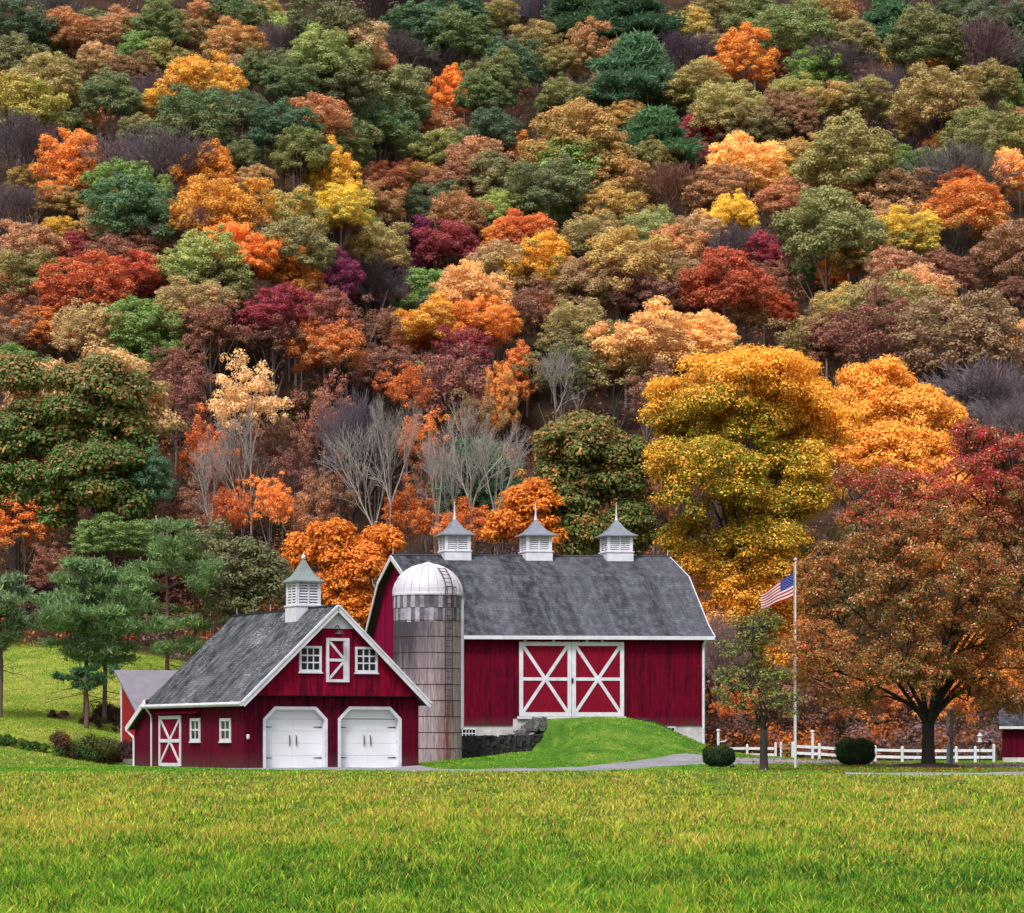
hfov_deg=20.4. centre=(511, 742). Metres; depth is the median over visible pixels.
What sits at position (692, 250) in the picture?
broadleaf tree
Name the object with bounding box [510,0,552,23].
bare tree
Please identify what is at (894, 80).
bare tree
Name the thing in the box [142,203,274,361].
broadleaf tree
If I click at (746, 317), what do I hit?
broadleaf tree
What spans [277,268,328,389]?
broadleaf tree
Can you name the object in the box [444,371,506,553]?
sparse tree
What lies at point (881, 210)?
sparse tree
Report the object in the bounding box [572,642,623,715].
barn door
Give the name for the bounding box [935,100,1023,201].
broadleaf tree
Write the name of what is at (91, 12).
broadleaf tree
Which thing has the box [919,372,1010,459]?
bare tree
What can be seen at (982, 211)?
broadleaf tree
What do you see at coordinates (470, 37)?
broadleaf tree
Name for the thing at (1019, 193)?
broadleaf tree
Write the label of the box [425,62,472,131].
broadleaf tree
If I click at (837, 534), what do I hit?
broadleaf tree
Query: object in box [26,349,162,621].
oak tree
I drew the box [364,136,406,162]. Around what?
bare tree
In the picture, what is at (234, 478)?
sparse tree
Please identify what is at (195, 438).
sparse tree
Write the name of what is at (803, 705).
sparse tree
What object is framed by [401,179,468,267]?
broadleaf tree
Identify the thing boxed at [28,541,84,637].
sparse tree
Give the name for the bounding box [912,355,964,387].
bare tree
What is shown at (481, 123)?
broadleaf tree
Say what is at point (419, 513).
sparse tree
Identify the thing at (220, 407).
sparse tree
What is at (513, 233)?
broadleaf tree
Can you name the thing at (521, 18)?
broadleaf tree
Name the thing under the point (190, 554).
pine tree
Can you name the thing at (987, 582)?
maple tree
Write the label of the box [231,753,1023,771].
driveway
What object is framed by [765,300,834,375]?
sparse tree
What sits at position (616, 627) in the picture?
barn
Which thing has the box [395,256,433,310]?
broadleaf tree
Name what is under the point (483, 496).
dead tree
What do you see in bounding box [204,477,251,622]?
sparse tree
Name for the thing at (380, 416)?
dead tree
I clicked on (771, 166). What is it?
broadleaf tree
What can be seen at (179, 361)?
sparse tree
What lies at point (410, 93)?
broadleaf tree
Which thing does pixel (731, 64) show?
broadleaf tree
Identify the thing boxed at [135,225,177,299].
broadleaf tree
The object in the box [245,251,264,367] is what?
broadleaf tree
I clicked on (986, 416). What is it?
bare tree
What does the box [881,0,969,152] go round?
broadleaf tree
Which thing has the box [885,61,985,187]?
broadleaf tree
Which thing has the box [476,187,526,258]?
broadleaf tree
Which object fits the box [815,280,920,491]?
sparse tree
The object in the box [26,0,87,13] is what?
bare tree
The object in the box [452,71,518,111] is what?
broadleaf tree
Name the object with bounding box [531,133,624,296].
broadleaf tree
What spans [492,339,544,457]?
broadleaf tree
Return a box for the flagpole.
[794,558,796,767]
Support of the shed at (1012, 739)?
on the ground at (550, 738)
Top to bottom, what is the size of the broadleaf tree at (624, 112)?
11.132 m
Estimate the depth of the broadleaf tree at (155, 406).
184.81 m
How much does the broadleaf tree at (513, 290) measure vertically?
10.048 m
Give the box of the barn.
[365,501,715,743]
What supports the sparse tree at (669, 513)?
on the ground at (550, 738)
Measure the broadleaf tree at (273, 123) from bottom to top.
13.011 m
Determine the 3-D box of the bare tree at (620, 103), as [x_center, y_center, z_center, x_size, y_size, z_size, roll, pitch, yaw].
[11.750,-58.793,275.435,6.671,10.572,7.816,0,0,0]
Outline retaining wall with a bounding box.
[462,734,543,757]
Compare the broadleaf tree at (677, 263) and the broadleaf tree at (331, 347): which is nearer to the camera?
the broadleaf tree at (331, 347)
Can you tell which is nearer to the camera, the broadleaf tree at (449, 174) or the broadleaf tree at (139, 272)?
the broadleaf tree at (139, 272)
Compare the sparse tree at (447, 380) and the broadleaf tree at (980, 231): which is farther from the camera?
the broadleaf tree at (980, 231)
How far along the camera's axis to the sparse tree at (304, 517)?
182.34 m
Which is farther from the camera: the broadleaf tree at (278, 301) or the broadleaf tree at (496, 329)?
the broadleaf tree at (496, 329)
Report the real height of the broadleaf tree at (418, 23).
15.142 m
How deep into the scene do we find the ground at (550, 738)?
204.30 m
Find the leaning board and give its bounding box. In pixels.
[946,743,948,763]
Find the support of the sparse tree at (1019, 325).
on the ground at (550, 738)
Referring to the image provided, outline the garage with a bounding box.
[125,554,432,767]
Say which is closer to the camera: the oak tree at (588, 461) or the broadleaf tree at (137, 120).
the oak tree at (588, 461)
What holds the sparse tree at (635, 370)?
on the ground at (550, 738)
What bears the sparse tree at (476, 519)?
on the ground at (550, 738)
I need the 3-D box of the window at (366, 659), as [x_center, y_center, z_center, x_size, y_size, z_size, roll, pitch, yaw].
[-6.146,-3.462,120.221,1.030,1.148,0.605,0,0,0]
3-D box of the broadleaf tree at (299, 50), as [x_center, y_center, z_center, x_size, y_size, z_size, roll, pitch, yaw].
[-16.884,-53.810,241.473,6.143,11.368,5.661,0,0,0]
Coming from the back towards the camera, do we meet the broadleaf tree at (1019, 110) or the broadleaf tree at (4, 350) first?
the broadleaf tree at (1019, 110)
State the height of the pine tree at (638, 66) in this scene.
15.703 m
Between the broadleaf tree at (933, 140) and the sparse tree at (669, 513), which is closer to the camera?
the sparse tree at (669, 513)
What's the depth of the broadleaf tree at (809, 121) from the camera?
267.10 m
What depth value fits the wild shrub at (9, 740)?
130.59 m
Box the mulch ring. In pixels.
[885,763,968,768]
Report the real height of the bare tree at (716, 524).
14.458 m
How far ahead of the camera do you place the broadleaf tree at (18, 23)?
246.25 m
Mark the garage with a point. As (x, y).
(304, 678)
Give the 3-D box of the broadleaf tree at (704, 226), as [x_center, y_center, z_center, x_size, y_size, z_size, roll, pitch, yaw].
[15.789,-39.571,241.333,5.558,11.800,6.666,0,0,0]
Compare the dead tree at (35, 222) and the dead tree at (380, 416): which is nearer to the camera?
the dead tree at (380, 416)
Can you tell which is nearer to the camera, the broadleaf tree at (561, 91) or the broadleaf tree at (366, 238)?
the broadleaf tree at (366, 238)
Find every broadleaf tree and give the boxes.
[0,0,66,89]
[0,31,51,163]
[0,70,73,229]
[0,217,70,305]
[0,246,66,349]
[0,308,57,393]
[0,337,43,395]
[0,369,63,605]
[3,163,46,233]
[4,50,83,180]
[8,297,77,358]
[25,2,80,77]
[25,180,84,301]
[28,126,108,271]
[28,354,65,587]
[30,34,67,76]
[30,249,137,429]
[37,342,191,516]
[41,107,96,135]
[41,211,83,254]
[45,4,101,116]
[46,297,143,357]
[52,181,92,271]
[52,230,103,343]
[56,87,92,179]
[61,33,90,69]
[66,512,155,640]
[73,94,114,157]
[75,39,122,146]
[76,6,114,93]
[76,67,148,171]
[77,171,181,341]
[78,156,178,311]
[82,224,159,327]
[93,4,149,128]
[98,294,189,399]
[102,138,135,162]
[103,50,161,133]
[105,248,172,311]
[110,443,177,620]
[112,325,172,370]
[114,29,169,150]
[114,107,160,160]
[118,0,190,128]
[135,33,193,133]
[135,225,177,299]
[137,81,174,178]
[140,82,249,241]
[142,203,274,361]
[143,195,192,279]
[147,271,239,444]
[148,223,254,401]
[149,255,190,378]
[153,50,249,173]
[161,16,217,58]
[167,173,279,362]
[169,138,240,200]
[178,0,222,57]
[185,254,256,398]
[196,209,288,389]
[199,12,269,138]
[203,0,269,123]
[205,86,269,214]
[215,48,260,162]
[222,135,272,188]
[227,162,278,278]
[232,282,317,432]
[234,46,299,177]
[240,0,288,97]
[243,95,326,200]
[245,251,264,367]
[246,183,331,294]
[252,210,338,385]
[258,56,322,191]
[259,241,326,381]
[260,9,304,97]
[268,122,340,243]
[276,41,345,84]
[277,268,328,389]
[279,91,359,227]
[283,0,376,113]
[284,319,371,477]
[285,21,376,115]
[294,285,364,389]
[301,134,363,275]
[303,117,385,241]
[306,9,391,130]
[310,54,385,179]
[310,182,375,284]
[315,245,365,371]
[329,214,362,257]
[337,95,421,233]
[337,220,412,351]
[346,207,387,317]
[346,340,426,492]
[354,179,408,312]
[355,159,410,270]
[356,58,436,182]
[360,33,390,80]
[361,43,398,159]
[367,233,405,346]
[378,0,461,97]
[378,128,425,233]
[387,266,461,406]
[388,290,467,440]
[389,311,438,418]
[391,157,419,233]
[391,214,445,309]
[393,158,440,265]
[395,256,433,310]
[401,99,467,194]
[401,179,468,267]
[406,126,465,169]
[411,213,480,360]
[414,152,485,265]
[415,349,429,459]
[418,258,516,428]
[419,0,493,112]
[422,3,504,128]
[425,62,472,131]
[425,184,498,317]
[440,135,516,214]
[447,291,523,437]
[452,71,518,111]
[456,100,526,226]
[457,46,532,147]
[457,148,517,270]
[463,218,488,251]
[464,237,542,361]
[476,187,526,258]
[478,216,524,256]
[480,35,545,121]
[480,207,558,341]
[482,0,520,106]
[482,300,537,396]
[482,360,520,551]
[488,276,520,369]
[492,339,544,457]
[497,0,535,84]
[498,227,579,392]
[499,268,546,353]
[502,129,539,180]
[504,152,601,288]
[507,18,569,135]
[515,97,637,259]
[522,42,584,124]
[530,292,568,402]
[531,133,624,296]
[533,297,625,411]
[534,72,591,131]
[538,181,604,291]
[547,255,623,409]
[552,16,619,119]
[552,211,638,354]
[574,179,656,324]
[578,222,676,407]
[581,72,602,123]
[582,294,699,482]
[588,147,659,207]
[602,94,645,133]
[609,268,685,402]
[610,266,632,322]
[623,204,693,347]
[624,239,704,372]
[628,132,684,206]
[642,223,711,269]
[653,91,696,186]
[660,54,733,176]
[662,4,715,120]
[665,309,741,463]
[667,277,721,372]
[669,208,728,323]
[675,245,781,350]
[678,110,717,209]
[678,161,754,282]
[681,134,712,226]
[686,21,728,58]
[686,102,716,153]
[687,78,768,159]
[690,0,742,54]
[699,21,782,99]
[699,188,760,288]
[700,120,740,148]
[702,129,789,264]
[709,98,790,201]
[718,0,776,98]
[719,295,771,350]
[740,229,789,348]
[742,0,837,140]
[749,46,796,144]
[750,176,812,294]
[757,152,797,240]
[761,88,818,181]
[762,288,798,350]
[765,71,824,140]
[768,184,891,381]
[776,132,822,175]
[777,104,819,155]
[781,517,901,746]
[782,45,852,133]
[788,108,901,295]
[790,250,830,314]
[793,0,859,116]
[795,308,871,459]
[804,74,866,134]
[807,281,859,383]
[813,162,895,273]
[815,259,857,348]
[818,210,890,289]
[819,16,883,81]
[824,232,893,363]
[831,74,895,148]
[831,268,943,357]
[855,164,934,253]
[857,245,939,333]
[869,201,946,268]
[875,49,913,138]
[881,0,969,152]
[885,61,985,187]
[885,288,1023,454]
[890,120,936,158]
[890,143,939,266]
[894,448,1011,731]
[895,262,963,379]
[913,171,1013,307]
[914,245,982,334]
[915,55,953,73]
[917,128,950,186]
[928,165,984,296]
[929,0,984,83]
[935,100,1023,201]
[935,116,1009,268]
[948,611,1023,759]
[956,0,1023,111]
[963,205,1008,309]
[966,217,1023,365]
[968,57,1023,116]
[969,160,1007,276]
[977,146,1023,221]
[990,274,1023,381]
[990,527,1023,631]
[1001,79,1023,106]
[1001,106,1023,131]
[1009,130,1023,223]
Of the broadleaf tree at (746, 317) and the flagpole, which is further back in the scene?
the broadleaf tree at (746, 317)
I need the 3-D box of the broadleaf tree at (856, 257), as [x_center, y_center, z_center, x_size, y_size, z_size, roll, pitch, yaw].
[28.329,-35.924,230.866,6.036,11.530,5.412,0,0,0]
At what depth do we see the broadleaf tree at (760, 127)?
264.63 m
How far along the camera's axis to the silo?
138.33 m
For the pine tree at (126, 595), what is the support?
on the ground at (550, 738)
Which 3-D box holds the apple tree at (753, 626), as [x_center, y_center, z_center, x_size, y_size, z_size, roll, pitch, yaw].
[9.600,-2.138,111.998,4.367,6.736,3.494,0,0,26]
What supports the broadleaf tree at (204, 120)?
on the ground at (550, 738)
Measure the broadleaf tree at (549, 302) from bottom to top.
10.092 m
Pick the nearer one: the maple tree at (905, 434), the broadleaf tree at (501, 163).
the maple tree at (905, 434)
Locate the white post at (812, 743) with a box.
[811,730,814,758]
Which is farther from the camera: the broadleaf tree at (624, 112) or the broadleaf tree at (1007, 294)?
the broadleaf tree at (624, 112)
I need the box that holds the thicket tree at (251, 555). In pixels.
[188,518,293,627]
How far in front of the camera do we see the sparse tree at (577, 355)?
214.12 m
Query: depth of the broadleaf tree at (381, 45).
257.44 m
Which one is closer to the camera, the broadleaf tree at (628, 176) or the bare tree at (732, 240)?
the bare tree at (732, 240)
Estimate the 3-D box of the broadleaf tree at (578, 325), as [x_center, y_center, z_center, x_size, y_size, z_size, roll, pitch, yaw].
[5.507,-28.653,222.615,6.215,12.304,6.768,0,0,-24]
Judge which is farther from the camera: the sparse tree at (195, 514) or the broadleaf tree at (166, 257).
the broadleaf tree at (166, 257)
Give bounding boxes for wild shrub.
[0,734,50,751]
[45,728,123,763]
[47,709,119,731]
[89,698,119,724]
[99,737,132,762]
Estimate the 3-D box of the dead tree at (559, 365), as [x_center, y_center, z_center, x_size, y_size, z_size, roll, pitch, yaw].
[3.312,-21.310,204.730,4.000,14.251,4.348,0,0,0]
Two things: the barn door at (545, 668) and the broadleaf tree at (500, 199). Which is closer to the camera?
the barn door at (545, 668)
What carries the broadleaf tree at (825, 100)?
on the ground at (550, 738)
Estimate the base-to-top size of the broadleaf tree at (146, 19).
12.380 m
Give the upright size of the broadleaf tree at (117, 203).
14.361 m
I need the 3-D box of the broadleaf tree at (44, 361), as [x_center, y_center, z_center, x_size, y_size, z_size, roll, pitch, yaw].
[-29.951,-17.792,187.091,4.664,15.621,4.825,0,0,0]
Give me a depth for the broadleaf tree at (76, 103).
239.86 m
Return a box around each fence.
[731,742,776,755]
[792,742,994,761]
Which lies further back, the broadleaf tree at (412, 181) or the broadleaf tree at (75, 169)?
the broadleaf tree at (412, 181)
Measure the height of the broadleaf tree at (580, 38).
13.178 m
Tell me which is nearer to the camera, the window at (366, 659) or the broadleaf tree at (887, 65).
the window at (366, 659)
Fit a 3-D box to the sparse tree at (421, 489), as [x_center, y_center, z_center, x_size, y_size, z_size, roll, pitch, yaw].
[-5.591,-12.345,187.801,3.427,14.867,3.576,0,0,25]
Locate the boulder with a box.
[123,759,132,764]
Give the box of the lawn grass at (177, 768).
[0,701,1023,772]
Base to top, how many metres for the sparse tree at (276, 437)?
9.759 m
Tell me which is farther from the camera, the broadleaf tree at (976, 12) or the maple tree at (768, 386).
the broadleaf tree at (976, 12)
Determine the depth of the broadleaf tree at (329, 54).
238.76 m
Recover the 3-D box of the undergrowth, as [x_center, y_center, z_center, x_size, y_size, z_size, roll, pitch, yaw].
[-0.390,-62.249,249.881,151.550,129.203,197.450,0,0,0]
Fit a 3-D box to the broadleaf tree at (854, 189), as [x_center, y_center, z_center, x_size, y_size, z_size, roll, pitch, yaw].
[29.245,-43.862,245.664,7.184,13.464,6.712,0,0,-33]
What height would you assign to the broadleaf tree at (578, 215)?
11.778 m
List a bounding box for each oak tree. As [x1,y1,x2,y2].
[0,352,65,618]
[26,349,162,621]
[524,408,662,554]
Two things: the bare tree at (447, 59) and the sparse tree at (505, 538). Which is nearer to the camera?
the sparse tree at (505, 538)
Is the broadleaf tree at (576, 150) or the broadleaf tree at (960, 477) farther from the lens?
the broadleaf tree at (576, 150)
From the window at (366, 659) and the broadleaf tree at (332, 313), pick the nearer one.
the window at (366, 659)
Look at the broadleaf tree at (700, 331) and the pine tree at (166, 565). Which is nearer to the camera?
the pine tree at (166, 565)
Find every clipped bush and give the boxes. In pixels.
[702,742,735,766]
[834,736,875,765]
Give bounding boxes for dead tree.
[29,196,44,226]
[185,437,231,633]
[197,407,262,536]
[313,420,412,590]
[364,396,424,524]
[415,428,457,552]
[423,425,530,553]
[432,400,534,528]
[433,449,465,522]
[464,423,530,554]
[532,347,584,421]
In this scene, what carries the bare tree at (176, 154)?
on the ground at (550, 738)
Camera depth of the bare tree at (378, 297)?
227.77 m
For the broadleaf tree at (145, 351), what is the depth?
198.97 m
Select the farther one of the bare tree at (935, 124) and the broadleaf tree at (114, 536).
the bare tree at (935, 124)
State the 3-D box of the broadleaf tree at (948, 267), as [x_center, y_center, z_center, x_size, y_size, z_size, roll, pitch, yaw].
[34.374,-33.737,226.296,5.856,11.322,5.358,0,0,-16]
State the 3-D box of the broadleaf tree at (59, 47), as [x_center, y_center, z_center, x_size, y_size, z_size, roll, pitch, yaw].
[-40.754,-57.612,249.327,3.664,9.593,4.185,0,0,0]
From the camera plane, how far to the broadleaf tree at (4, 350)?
198.59 m
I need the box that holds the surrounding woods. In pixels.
[1008,63,1023,477]
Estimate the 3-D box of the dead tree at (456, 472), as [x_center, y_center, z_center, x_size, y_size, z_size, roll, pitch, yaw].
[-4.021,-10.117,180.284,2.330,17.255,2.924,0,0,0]
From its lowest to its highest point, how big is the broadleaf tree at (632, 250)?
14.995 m
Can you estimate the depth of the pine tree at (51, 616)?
142.58 m
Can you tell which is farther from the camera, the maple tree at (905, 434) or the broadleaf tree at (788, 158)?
the broadleaf tree at (788, 158)
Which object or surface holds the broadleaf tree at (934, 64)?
on the ground at (550, 738)
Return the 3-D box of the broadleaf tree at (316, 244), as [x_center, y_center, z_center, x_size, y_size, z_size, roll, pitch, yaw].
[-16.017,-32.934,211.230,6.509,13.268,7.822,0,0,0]
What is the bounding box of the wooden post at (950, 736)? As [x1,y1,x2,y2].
[949,709,952,763]
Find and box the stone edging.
[636,718,705,744]
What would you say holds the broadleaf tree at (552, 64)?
on the ground at (550, 738)
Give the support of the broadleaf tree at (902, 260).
on the ground at (550, 738)
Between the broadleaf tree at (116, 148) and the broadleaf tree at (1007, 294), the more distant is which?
the broadleaf tree at (116, 148)
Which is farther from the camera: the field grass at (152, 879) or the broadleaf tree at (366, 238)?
the broadleaf tree at (366, 238)
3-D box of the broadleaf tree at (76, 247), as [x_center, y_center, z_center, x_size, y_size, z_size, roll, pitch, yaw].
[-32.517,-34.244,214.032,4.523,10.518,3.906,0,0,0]
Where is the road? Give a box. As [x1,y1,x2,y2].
[843,772,1023,774]
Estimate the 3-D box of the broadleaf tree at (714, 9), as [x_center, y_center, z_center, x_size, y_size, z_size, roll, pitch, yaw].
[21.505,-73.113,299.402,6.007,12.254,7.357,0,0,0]
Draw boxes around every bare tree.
[0,104,66,261]
[0,180,55,305]
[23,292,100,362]
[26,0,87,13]
[69,120,222,249]
[118,71,178,171]
[237,19,300,110]
[288,154,327,185]
[308,379,391,523]
[343,251,400,338]
[355,265,437,405]
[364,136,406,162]
[366,28,443,64]
[411,46,476,115]
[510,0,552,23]
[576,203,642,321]
[600,86,653,124]
[623,159,710,220]
[647,490,728,559]
[656,29,719,120]
[701,221,779,348]
[705,605,757,731]
[782,33,881,117]
[856,62,938,149]
[867,321,950,381]
[895,138,1023,255]
[911,98,965,139]
[911,217,989,260]
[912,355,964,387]
[913,12,1023,82]
[919,350,1023,482]
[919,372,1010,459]
[964,389,1023,476]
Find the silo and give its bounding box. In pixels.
[392,562,463,762]
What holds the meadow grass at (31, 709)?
on the ground at (550, 738)
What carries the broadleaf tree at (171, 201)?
on the ground at (550, 738)
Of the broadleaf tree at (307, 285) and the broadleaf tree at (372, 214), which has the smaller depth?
the broadleaf tree at (307, 285)
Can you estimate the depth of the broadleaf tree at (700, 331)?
217.18 m
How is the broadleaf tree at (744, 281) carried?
on the ground at (550, 738)
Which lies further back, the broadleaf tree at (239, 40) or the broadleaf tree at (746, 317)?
the broadleaf tree at (239, 40)
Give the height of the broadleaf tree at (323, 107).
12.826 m
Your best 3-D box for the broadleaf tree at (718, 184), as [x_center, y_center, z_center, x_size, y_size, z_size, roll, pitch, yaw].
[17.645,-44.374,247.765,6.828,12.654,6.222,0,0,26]
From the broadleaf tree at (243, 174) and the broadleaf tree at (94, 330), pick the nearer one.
the broadleaf tree at (94, 330)
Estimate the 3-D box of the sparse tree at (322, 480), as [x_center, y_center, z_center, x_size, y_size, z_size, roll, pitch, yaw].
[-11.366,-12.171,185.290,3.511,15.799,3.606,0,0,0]
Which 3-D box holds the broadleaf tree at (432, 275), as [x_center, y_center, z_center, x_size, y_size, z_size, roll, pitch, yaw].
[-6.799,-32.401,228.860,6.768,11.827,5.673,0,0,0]
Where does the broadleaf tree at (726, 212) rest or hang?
on the ground at (550, 738)
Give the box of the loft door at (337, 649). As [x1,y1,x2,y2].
[326,638,348,681]
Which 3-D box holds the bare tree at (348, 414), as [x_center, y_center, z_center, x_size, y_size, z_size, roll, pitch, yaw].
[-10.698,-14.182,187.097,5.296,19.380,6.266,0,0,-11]
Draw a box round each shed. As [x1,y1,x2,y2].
[114,670,177,742]
[998,710,1023,762]
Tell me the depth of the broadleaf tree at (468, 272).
223.35 m
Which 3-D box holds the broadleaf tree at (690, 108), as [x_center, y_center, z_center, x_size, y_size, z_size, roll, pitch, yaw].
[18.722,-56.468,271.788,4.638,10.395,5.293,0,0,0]
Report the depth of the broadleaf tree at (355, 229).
226.52 m
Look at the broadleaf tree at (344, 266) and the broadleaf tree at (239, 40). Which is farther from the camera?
the broadleaf tree at (239, 40)
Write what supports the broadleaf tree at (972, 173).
on the ground at (550, 738)
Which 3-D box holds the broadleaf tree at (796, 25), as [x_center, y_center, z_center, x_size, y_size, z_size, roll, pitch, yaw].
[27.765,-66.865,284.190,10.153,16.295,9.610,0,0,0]
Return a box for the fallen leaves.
[687,747,1023,772]
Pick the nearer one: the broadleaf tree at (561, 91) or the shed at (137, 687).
the shed at (137, 687)
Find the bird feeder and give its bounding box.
[977,733,982,761]
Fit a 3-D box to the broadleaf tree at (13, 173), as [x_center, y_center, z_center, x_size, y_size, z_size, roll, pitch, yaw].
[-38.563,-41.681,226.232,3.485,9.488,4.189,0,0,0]
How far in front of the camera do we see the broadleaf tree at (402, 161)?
258.18 m
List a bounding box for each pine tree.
[0,570,41,717]
[17,554,142,715]
[50,662,122,728]
[61,564,172,723]
[114,516,227,669]
[151,530,222,669]
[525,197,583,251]
[531,0,607,113]
[578,28,695,111]
[581,0,695,52]
[619,96,708,211]
[855,0,926,87]
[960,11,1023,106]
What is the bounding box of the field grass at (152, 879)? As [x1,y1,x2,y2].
[0,769,1023,912]
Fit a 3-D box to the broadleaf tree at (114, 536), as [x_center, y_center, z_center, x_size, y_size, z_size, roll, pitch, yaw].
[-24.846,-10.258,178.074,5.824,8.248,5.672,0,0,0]
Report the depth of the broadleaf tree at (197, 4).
248.95 m
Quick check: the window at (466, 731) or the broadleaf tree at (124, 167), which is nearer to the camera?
the window at (466, 731)
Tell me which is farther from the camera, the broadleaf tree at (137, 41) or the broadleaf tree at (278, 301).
the broadleaf tree at (137, 41)
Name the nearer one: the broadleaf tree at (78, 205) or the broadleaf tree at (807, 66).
the broadleaf tree at (78, 205)
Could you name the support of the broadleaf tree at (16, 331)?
on the ground at (550, 738)
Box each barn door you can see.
[519,642,571,715]
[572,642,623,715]
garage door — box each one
[263,706,327,767]
[338,706,401,767]
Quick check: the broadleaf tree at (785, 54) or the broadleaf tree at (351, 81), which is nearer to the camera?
the broadleaf tree at (351, 81)
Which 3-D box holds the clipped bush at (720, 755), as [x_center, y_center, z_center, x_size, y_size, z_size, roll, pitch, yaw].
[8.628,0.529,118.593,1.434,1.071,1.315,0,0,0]
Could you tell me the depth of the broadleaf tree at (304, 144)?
223.70 m
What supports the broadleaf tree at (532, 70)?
on the ground at (550, 738)
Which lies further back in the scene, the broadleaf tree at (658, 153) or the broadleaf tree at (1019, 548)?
the broadleaf tree at (658, 153)
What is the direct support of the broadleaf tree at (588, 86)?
on the ground at (550, 738)
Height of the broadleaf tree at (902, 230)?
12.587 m
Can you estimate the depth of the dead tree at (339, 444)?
182.79 m
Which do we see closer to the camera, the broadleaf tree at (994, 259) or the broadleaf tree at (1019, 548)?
the broadleaf tree at (1019, 548)
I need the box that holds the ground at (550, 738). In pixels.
[0,0,1023,912]
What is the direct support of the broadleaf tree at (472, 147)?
on the ground at (550, 738)
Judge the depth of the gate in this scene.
143.37 m
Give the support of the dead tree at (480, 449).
on the ground at (550, 738)
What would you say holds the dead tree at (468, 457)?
on the ground at (550, 738)
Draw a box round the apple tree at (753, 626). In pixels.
[709,603,808,769]
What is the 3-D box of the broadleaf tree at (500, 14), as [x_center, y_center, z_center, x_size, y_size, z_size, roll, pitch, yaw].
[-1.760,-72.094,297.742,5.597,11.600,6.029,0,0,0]
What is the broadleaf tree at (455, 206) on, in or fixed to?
on the ground at (550, 738)
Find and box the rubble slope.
[508,717,547,734]
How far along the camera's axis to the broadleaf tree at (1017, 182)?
249.32 m
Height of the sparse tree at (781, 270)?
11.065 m
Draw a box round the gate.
[780,742,792,757]
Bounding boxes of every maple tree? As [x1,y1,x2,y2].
[278,517,407,630]
[478,477,568,554]
[634,341,869,745]
[763,418,1023,762]
[824,353,977,719]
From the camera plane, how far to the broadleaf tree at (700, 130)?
267.79 m
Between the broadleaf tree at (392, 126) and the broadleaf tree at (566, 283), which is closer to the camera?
the broadleaf tree at (566, 283)
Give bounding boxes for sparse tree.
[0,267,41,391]
[0,492,58,614]
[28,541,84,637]
[74,189,130,246]
[149,335,212,480]
[151,360,219,512]
[163,288,251,442]
[175,476,218,559]
[176,401,240,549]
[202,443,256,522]
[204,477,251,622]
[205,348,294,539]
[241,465,296,610]
[243,299,307,446]
[259,411,305,550]
[269,430,318,572]
[277,472,340,570]
[290,368,357,518]
[313,439,363,523]
[350,291,403,418]
[371,312,434,553]
[380,472,448,553]
[392,402,450,553]
[403,452,445,553]
[404,340,496,527]
[429,496,497,553]
[431,317,494,438]
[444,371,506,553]
[490,444,513,554]
[495,461,529,554]
[506,276,555,416]
[510,327,601,423]
[574,339,660,439]
[592,361,649,434]
[624,331,673,554]
[632,435,678,554]
[708,677,764,726]
[750,250,806,348]
[756,666,843,757]
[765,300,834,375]
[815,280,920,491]
[829,659,919,730]
[854,184,925,334]
[909,665,983,742]
[1000,304,1023,455]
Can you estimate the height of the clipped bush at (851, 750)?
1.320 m
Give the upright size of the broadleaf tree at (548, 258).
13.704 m
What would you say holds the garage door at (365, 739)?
in the garage
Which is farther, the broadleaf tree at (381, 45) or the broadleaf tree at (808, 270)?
the broadleaf tree at (381, 45)
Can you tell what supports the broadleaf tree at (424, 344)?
on the ground at (550, 738)
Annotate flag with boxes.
[761,573,792,608]
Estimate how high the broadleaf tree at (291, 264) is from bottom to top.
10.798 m
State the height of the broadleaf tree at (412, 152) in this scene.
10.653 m
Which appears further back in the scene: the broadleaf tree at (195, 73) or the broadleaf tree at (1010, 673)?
the broadleaf tree at (195, 73)
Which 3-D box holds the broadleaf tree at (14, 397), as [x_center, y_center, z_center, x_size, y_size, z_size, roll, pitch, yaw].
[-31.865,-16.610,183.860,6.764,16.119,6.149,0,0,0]
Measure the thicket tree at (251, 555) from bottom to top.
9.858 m
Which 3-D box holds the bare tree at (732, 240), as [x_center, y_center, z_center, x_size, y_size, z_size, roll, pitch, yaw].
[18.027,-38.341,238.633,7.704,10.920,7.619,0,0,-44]
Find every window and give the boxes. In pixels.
[189,718,200,742]
[218,718,231,742]
[298,646,322,673]
[354,647,378,673]
[462,728,475,735]
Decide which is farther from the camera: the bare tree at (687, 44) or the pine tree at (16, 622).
the bare tree at (687, 44)
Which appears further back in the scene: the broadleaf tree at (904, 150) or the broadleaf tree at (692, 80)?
the broadleaf tree at (692, 80)
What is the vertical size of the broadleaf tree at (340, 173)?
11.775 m
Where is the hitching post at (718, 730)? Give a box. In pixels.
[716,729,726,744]
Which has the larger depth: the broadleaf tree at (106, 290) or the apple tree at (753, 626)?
the broadleaf tree at (106, 290)
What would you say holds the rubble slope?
on the ground at (550, 738)
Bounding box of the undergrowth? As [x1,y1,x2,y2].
[0,0,1023,760]
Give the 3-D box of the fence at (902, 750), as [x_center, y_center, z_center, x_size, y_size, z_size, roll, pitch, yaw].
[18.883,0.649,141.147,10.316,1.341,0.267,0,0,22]
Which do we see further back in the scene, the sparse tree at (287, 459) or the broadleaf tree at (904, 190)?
the broadleaf tree at (904, 190)
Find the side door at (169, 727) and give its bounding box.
[158,715,180,766]
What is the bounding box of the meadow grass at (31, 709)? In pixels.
[0,640,188,767]

